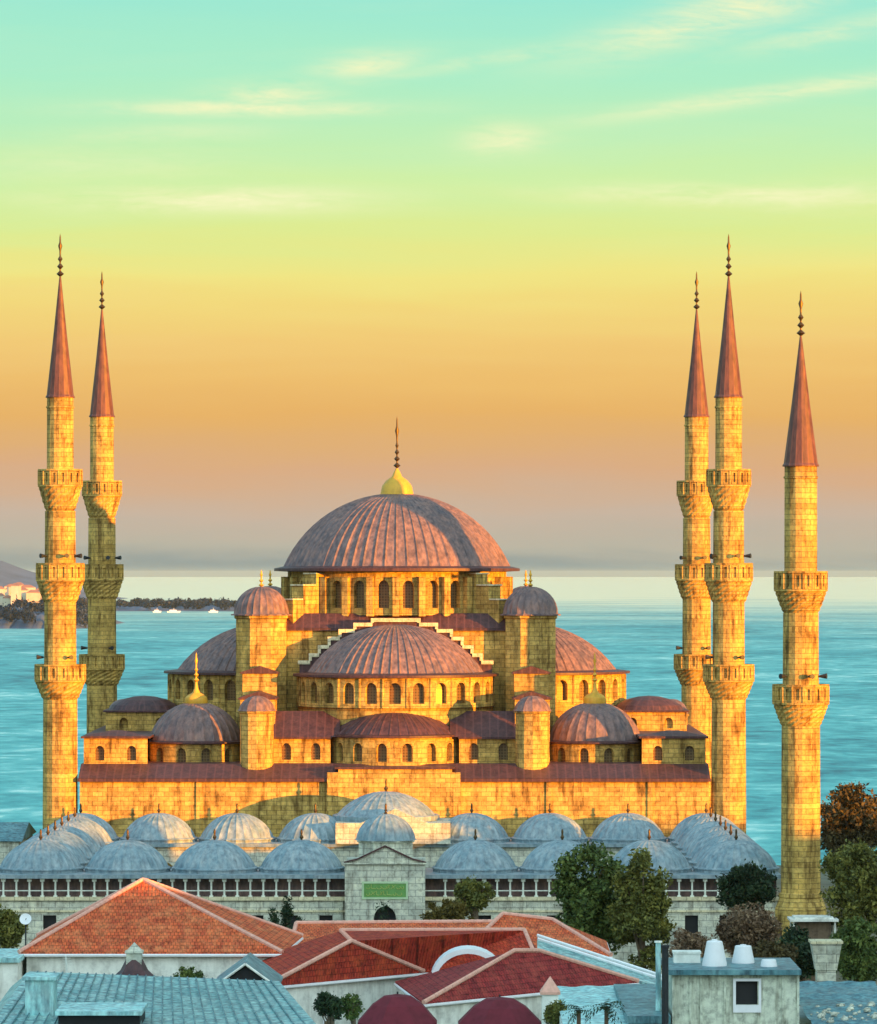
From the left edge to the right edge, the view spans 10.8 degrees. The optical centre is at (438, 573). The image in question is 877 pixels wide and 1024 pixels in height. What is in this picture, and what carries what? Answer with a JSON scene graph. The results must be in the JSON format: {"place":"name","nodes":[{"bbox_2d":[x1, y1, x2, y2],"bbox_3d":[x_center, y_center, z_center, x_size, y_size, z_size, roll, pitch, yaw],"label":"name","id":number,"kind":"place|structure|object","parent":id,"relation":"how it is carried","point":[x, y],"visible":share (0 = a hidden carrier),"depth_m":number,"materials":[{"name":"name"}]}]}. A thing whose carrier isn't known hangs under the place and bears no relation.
{"place":"outdoors","nodes":[
{"label":"outdoors","id":0,"kind":"place"},
{"bbox_2d":[0,822,35,864],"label":"side building","id":1,"kind":"structure","parent":0,"point":[13,835],"depth_m":494.99,"materials":[{"name":"stone"}]},
{"bbox_2d":[0,604,124,628],"bbox_3d":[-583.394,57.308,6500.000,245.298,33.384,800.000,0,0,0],"label":"headland","id":2,"kind":"structure","parent":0,"point":[18,624],"depth_m":6147.44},
{"bbox_2d":[0,595,87,627],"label":"wood","id":3,"kind":"object","parent":2,"relation":"on","point":[30,608],"visible":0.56,"depth_m":6161.75,"materials":[{"name":"green plant"}]},
{"bbox_2d":[0,561,126,598],"bbox_3d":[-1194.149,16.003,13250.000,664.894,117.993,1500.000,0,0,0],"label":"hill","id":4,"kind":"structure","parent":0,"point":[11,574],"depth_m":12912.46,"materials":[{"name":"grey"}]},
{"bbox_2d":[0,593,4,604],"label":"block","id":5,"kind":"structure","parent":4,"relation":"on","point":[2,595],"depth_m":8223.44,"materials":[{"name":"white paint"}]},
{"bbox_2d":[0,586,4,594],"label":"block","id":6,"kind":"structure","parent":4,"relation":"on","point":[2,589],"depth_m":8284.56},
{"bbox_2d":[2,595,10,606],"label":"block","id":7,"kind":"structure","parent":4,"relation":"on","point":[7,599],"depth_m":8076.03,"materials":[{"name":"white paint"}]},
{"bbox_2d":[7,584,11,595],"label":"block","id":8,"kind":"structure","parent":4,"relation":"on","point":[8,589],"depth_m":8103.32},
{"bbox_2d":[11,583,20,603],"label":"block","id":9,"kind":"structure","parent":4,"relation":"on","point":[15,589],"depth_m":8060.27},
{"bbox_2d":[21,587,28,602],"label":"block","id":10,"kind":"structure","parent":4,"relation":"on","point":[24,590],"depth_m":8178.26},
{"bbox_2d":[21,585,35,590],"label":"block","id":11,"kind":"structure","parent":4,"relation":"on","point":[29,587],"depth_m":8367.21,"materials":[{"name":"orange tile"}]},
{"bbox_2d":[26,590,40,602],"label":"block","id":12,"kind":"structure","parent":4,"relation":"on","point":[34,595],"depth_m":8123.23,"materials":[{"name":"beige paint"}]},
{"bbox_2d":[116,605,233,610],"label":"shore","id":13,"kind":"structure","parent":0,"point":[160,608],"depth_m":8962.36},
{"bbox_2d":[77,596,236,609],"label":"wood","id":14,"kind":"object","parent":13,"relation":"on","point":[200,603],"visible":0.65,"depth_m":8971.75,"materials":[{"name":"green plant"}]},
{"bbox_2d":[0,577,876,864],"bbox_3d":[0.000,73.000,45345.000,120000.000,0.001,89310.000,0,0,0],"label":"sea","id":15,"kind":"structure","parent":0,"point":[632,625],"depth_m":4069.42,"materials":[{"name":"liquid"}]},
{"bbox_2d":[167,610,180,612],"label":"boat","id":16,"kind":"object","parent":15,"relation":"on","point":[173,611],"visible":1,"depth_m":8597.60,"materials":[{"name":"white paint"}]},
{"bbox_2d":[0,0,876,576],"label":"sky","id":17,"kind":"structure","parent":0,"point":[485,228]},
{"bbox_2d":[661,865,876,997],"bbox_3d":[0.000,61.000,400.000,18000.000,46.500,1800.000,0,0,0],"label":"ground","id":18,"kind":"structure","parent":0,"point":[825,883],"depth_m":560.73,"materials":[{"name":"green plant"}]},
{"bbox_2d":[0,948,26,1000],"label":"white wing","id":19,"kind":"structure","parent":18,"relation":"on","point":[13,966],"depth_m":342.00,"materials":[{"name":"white paint"}]},
{"bbox_2d":[0,903,28,947],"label":"leafy tree","id":20,"kind":"object","parent":18,"relation":"on","point":[12,929],"visible":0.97,"depth_m":403.59,"materials":[{"name":"green plant"}]},
{"bbox_2d":[34,235,85,828],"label":"minaret","id":21,"kind":"object","parent":18,"relation":"on","point":[59,677],"visible":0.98,"depth_m":498.58,"materials":[{"name":"stone"}]},
{"bbox_2d":[79,273,124,732],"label":"minaret","id":22,"kind":"object","parent":18,"relation":"on","point":[103,661],"visible":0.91,"depth_m":560.59,"materials":[{"name":"stone"}]},
{"bbox_2d":[0,971,315,1023],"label":"metal roofed building","id":23,"kind":"structure","parent":18,"relation":"on","point":[37,997],"depth_m":286.99,"materials":[{"name":"teal metal"}]},
{"bbox_2d":[63,955,72,972],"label":"aerial","id":24,"kind":"object","parent":23,"relation":"on","point":[66,963],"visible":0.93,"depth_m":305.98,"materials":[{"name":"grey metal"}]},
{"bbox_2d":[116,942,153,975],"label":"chimney","id":25,"kind":"object","parent":23,"relation":"on","point":[134,964],"visible":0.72,"depth_m":302.47,"materials":[{"name":"stone"}]},
{"bbox_2d":[17,877,303,978],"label":"tiled house","id":26,"kind":"structure","parent":18,"relation":"on","point":[169,931],"depth_m":346.95,"materials":[{"name":"orange tile"}]},
{"bbox_2d":[20,913,30,945],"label":"satellite dish","id":27,"kind":"object","parent":26,"relation":"on","point":[25,918],"visible":1,"depth_m":346.97,"materials":[{"name":"white paint"}]},
{"bbox_2d":[173,966,206,977],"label":"shrub","id":28,"kind":"object","parent":18,"relation":"on","point":[188,972],"visible":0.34,"depth_m":311.68,"materials":[{"name":"green plant"}]},
{"bbox_2d":[216,953,282,982],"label":"gabled shed","id":29,"kind":"structure","parent":18,"relation":"on","point":[250,966],"depth_m":319.56,"materials":[{"name":"teal metal"}]},
{"bbox_2d":[267,905,279,924],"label":"cypress","id":30,"kind":"object","parent":18,"relation":"on","point":[274,919],"visible":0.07,"depth_m":423.85,"materials":[{"name":"green plant"}]},
{"bbox_2d":[279,895,293,928],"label":"cypress","id":31,"kind":"object","parent":18,"relation":"on","point":[286,914],"visible":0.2,"depth_m":423.87,"materials":[{"name":"green plant"}]},
{"bbox_2d":[312,991,342,1023],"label":"shrub","id":32,"kind":"object","parent":18,"relation":"on","point":[328,1004],"visible":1,"depth_m":299.65,"materials":[{"name":"green plant"}]},
{"bbox_2d":[340,992,365,1023],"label":"shrub","id":33,"kind":"object","parent":18,"relation":"on","point":[351,1007],"visible":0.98,"depth_m":303.80,"materials":[{"name":"green plant"}]},
{"bbox_2d":[375,901,390,919],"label":"cypress","id":34,"kind":"object","parent":18,"relation":"on","point":[383,909],"visible":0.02,"depth_m":424.90,"materials":[{"name":"green plant"}]},
{"bbox_2d":[0,779,780,973],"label":"courtyard arcade","id":35,"kind":"object","parent":18,"relation":"on","point":[407,857],"visible":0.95,"depth_m":437.81,"materials":[{"name":"stone"}]},
{"bbox_2d":[292,919,492,943],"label":"long house","id":36,"kind":"structure","parent":18,"relation":"on","point":[310,930],"depth_m":367.34,"materials":[{"name":"orange tile"}]},
{"bbox_2d":[78,419,710,866],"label":"mosque","id":37,"kind":"structure","parent":18,"relation":"on","point":[400,635],"depth_m":508.72,"materials":[{"name":"stone"}]},
{"bbox_2d":[262,927,535,1023],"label":"red house","id":38,"kind":"structure","parent":18,"relation":"on","point":[370,966],"depth_m":341.13,"materials":[{"name":"tile"}]},
{"bbox_2d":[419,897,473,919],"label":"hedge mound","id":39,"kind":"object","parent":18,"relation":"on","point":[450,910],"visible":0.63,"depth_m":414.16,"materials":[{"name":"green plant"}]},
{"bbox_2d":[431,945,494,972],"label":"vaulted canopy","id":40,"kind":"object","parent":18,"relation":"on","point":[443,958],"visible":0.66,"depth_m":336.10,"materials":[{"name":"white metal"}]},
{"bbox_2d":[453,874,495,919],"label":"leafy tree","id":41,"kind":"object","parent":18,"relation":"on","point":[474,895],"visible":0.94,"depth_m":423.14,"materials":[{"name":"green plant"}]},
{"bbox_2d":[394,948,638,1023],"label":"wine roofed house","id":42,"kind":"structure","parent":18,"relation":"on","point":[452,995],"depth_m":330.82,"materials":[{"name":"red tile"}]},
{"bbox_2d":[485,911,612,959],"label":"orange house","id":43,"kind":"structure","parent":18,"relation":"on","point":[547,926],"depth_m":361.27,"materials":[{"name":"tile"}]},
{"bbox_2d":[540,977,559,1023],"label":"pointed post","id":44,"kind":"object","parent":18,"relation":"on","point":[549,991],"visible":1,"depth_m":283.50,"materials":[{"name":"paint"}]},
{"bbox_2d":[542,999,568,1023],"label":"shrub","id":45,"kind":"object","parent":18,"relation":"on","point":[552,1015],"visible":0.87,"depth_m":281.53,"materials":[{"name":"green plant"}]},
{"bbox_2d":[563,1004,593,1023],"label":"palm","id":46,"kind":"object","parent":18,"relation":"on","point":[578,1014],"visible":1,"depth_m":266.88,"materials":[{"name":"green plant"}]},
{"bbox_2d":[548,840,629,954],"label":"leafy tree","id":47,"kind":"object","parent":18,"relation":"on","point":[587,899],"visible":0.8,"depth_m":393.30,"materials":[{"name":"green plant"}]},
{"bbox_2d":[537,934,661,989],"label":"metal roofed shed","id":48,"kind":"structure","parent":18,"relation":"on","point":[571,951],"depth_m":347.67,"materials":[{"name":"white paint"}]},
{"bbox_2d":[585,1000,625,1023],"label":"palm","id":49,"kind":"object","parent":18,"relation":"on","point":[606,1009],"visible":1,"depth_m":268.88,"materials":[{"name":"green plant"}]},
{"bbox_2d":[557,984,670,1023],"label":"tarpaulin roof building","id":50,"kind":"structure","parent":18,"relation":"on","point":[638,1001],"depth_m":283.95,"materials":[{"name":"teal fabric"}]},
{"bbox_2d":[604,847,677,971],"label":"leafy tree","id":51,"kind":"object","parent":18,"relation":"on","point":[645,903],"visible":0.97,"depth_m":389.39,"materials":[{"name":"green plant"}]},
{"bbox_2d":[654,941,661,1010],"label":"vent pipe","id":52,"kind":"object","parent":18,"relation":"on","point":[658,975],"visible":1,"depth_m":275.86,"materials":[{"name":"teal metal"}]},
{"bbox_2d":[661,945,669,1023],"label":"pole","id":53,"kind":"object","parent":18,"relation":"on","point":[665,984],"visible":1,"depth_m":271.83,"materials":[{"name":"metal"}]},
{"bbox_2d":[669,927,712,957],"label":"shrub","id":54,"kind":"object","parent":18,"relation":"on","point":[684,940],"visible":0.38,"depth_m":371.31,"materials":[{"name":"brown plant"}]},
{"bbox_2d":[674,271,712,812],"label":"minaret","id":55,"kind":"object","parent":18,"relation":"on","point":[694,500],"visible":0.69,"depth_m":560.61,"materials":[{"name":"stone"}]},
{"bbox_2d":[703,234,753,833],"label":"minaret","id":56,"kind":"object","parent":18,"relation":"on","point":[728,676],"visible":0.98,"depth_m":498.57,"materials":[{"name":"stone"}]},
{"bbox_2d":[661,958,800,1023],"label":"rooftop hut","id":57,"kind":"object","parent":18,"relation":"on","point":[735,993],"visible":0.98,"depth_m":275.00,"materials":[{"name":"white paint"}]},
{"bbox_2d":[672,950,700,962],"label":"white crate","id":58,"kind":"object","parent":57,"relation":"on","point":[686,956],"visible":1,"depth_m":279.40,"materials":[{"name":"white plastic"}]},
{"bbox_2d":[702,939,726,966],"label":"water tank","id":59,"kind":"object","parent":57,"relation":"on","point":[714,954],"visible":1,"depth_m":277.01,"materials":[{"name":"white paint"}]},
{"bbox_2d":[732,944,754,963],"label":"water tank","id":60,"kind":"object","parent":57,"relation":"on","point":[743,954],"visible":1,"depth_m":279.01,"materials":[{"name":"white paint"}]},
{"bbox_2d":[733,978,760,1012],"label":"window frame","id":61,"kind":"structure","parent":57,"relation":"in","point":[736,1008],"depth_m":274.90,"materials":[{"name":"white paint"}]},
{"bbox_2d":[760,959,776,966],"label":"water tank","id":62,"kind":"object","parent":57,"relation":"on","point":[768,962],"visible":1,"depth_m":276.62,"materials":[{"name":"white paint"}]},
{"bbox_2d":[713,858,778,913],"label":"leafy tree","id":63,"kind":"object","parent":18,"relation":"on","point":[740,884],"visible":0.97,"depth_m":406.90,"materials":[{"name":"green plant"}]},
{"bbox_2d":[714,901,782,956],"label":"bare bush","id":64,"kind":"object","parent":18,"relation":"on","point":[746,926],"visible":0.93,"depth_m":394.99,"materials":[{"name":"brown plant"}]},
{"bbox_2d":[752,938,798,963],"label":"shrub","id":65,"kind":"object","parent":18,"relation":"on","point":[761,949],"visible":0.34,"depth_m":344.06,"materials":[{"name":"brown plant"}]},
{"bbox_2d":[775,923,814,1005],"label":"shrub","id":66,"kind":"object","parent":18,"relation":"on","point":[798,937],"visible":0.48,"depth_m":348.82,"materials":[{"name":"green plant"}]},
{"bbox_2d":[772,292,828,934],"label":"minaret","id":67,"kind":"object","parent":18,"relation":"on","point":[800,698],"visible":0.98,"depth_m":433.56,"materials":[{"name":"stone"}]},
{"bbox_2d":[787,915,838,980],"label":"kiosk","id":68,"kind":"object","parent":18,"relation":"on","point":[819,926],"visible":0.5,"depth_m":402.80,"materials":[{"name":"white stone"}]},
{"bbox_2d":[808,939,842,981],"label":"chimney block","id":69,"kind":"structure","parent":18,"relation":"on","point":[825,954],"depth_m":309.19,"materials":[{"name":"stone"}]},
{"bbox_2d":[799,981,876,1023],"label":"rubble roof building","id":70,"kind":"structure","parent":18,"relation":"on","point":[823,995],"depth_m":282.51,"materials":[{"name":"teal metal"}]},
{"bbox_2d":[810,1001,876,1023],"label":"rubble","id":71,"kind":"object","parent":70,"relation":"on","point":[844,1017],"visible":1,"depth_m":274.96,"materials":[{"name":"stone"}]},
{"bbox_2d":[818,838,876,932],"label":"leafy tree","id":72,"kind":"object","parent":18,"relation":"on","point":[850,868],"visible":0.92,"depth_m":403.73,"materials":[{"name":"green plant"}]},
{"bbox_2d":[820,781,876,855],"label":"russet tree","id":73,"kind":"object","parent":18,"relation":"on","point":[850,815],"visible":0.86,"depth_m":460.31,"materials":[{"name":"orange plant"}]},
{"bbox_2d":[829,915,876,981],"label":"shrub","id":74,"kind":"object","parent":18,"relation":"on","point":[857,962],"visible":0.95,"depth_m":378.93,"materials":[{"name":"green plant"}]},
{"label":"terrace building","id":75,"kind":"object","parent":18,"relation":"on","visible":0},
{"bbox_2d":[358,991,436,1023],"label":"parasol","id":76,"kind":"object","parent":75,"relation":"on","point":[397,1008],"visible":1,"depth_m":288.61,"materials":[{"name":"red fabric"}]},
{"bbox_2d":[458,994,541,1023],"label":"dome","id":77,"kind":"structure","parent":75,"relation":"on","point":[499,1010],"depth_m":289.58,"materials":[{"name":"red fabric"}]}
]}

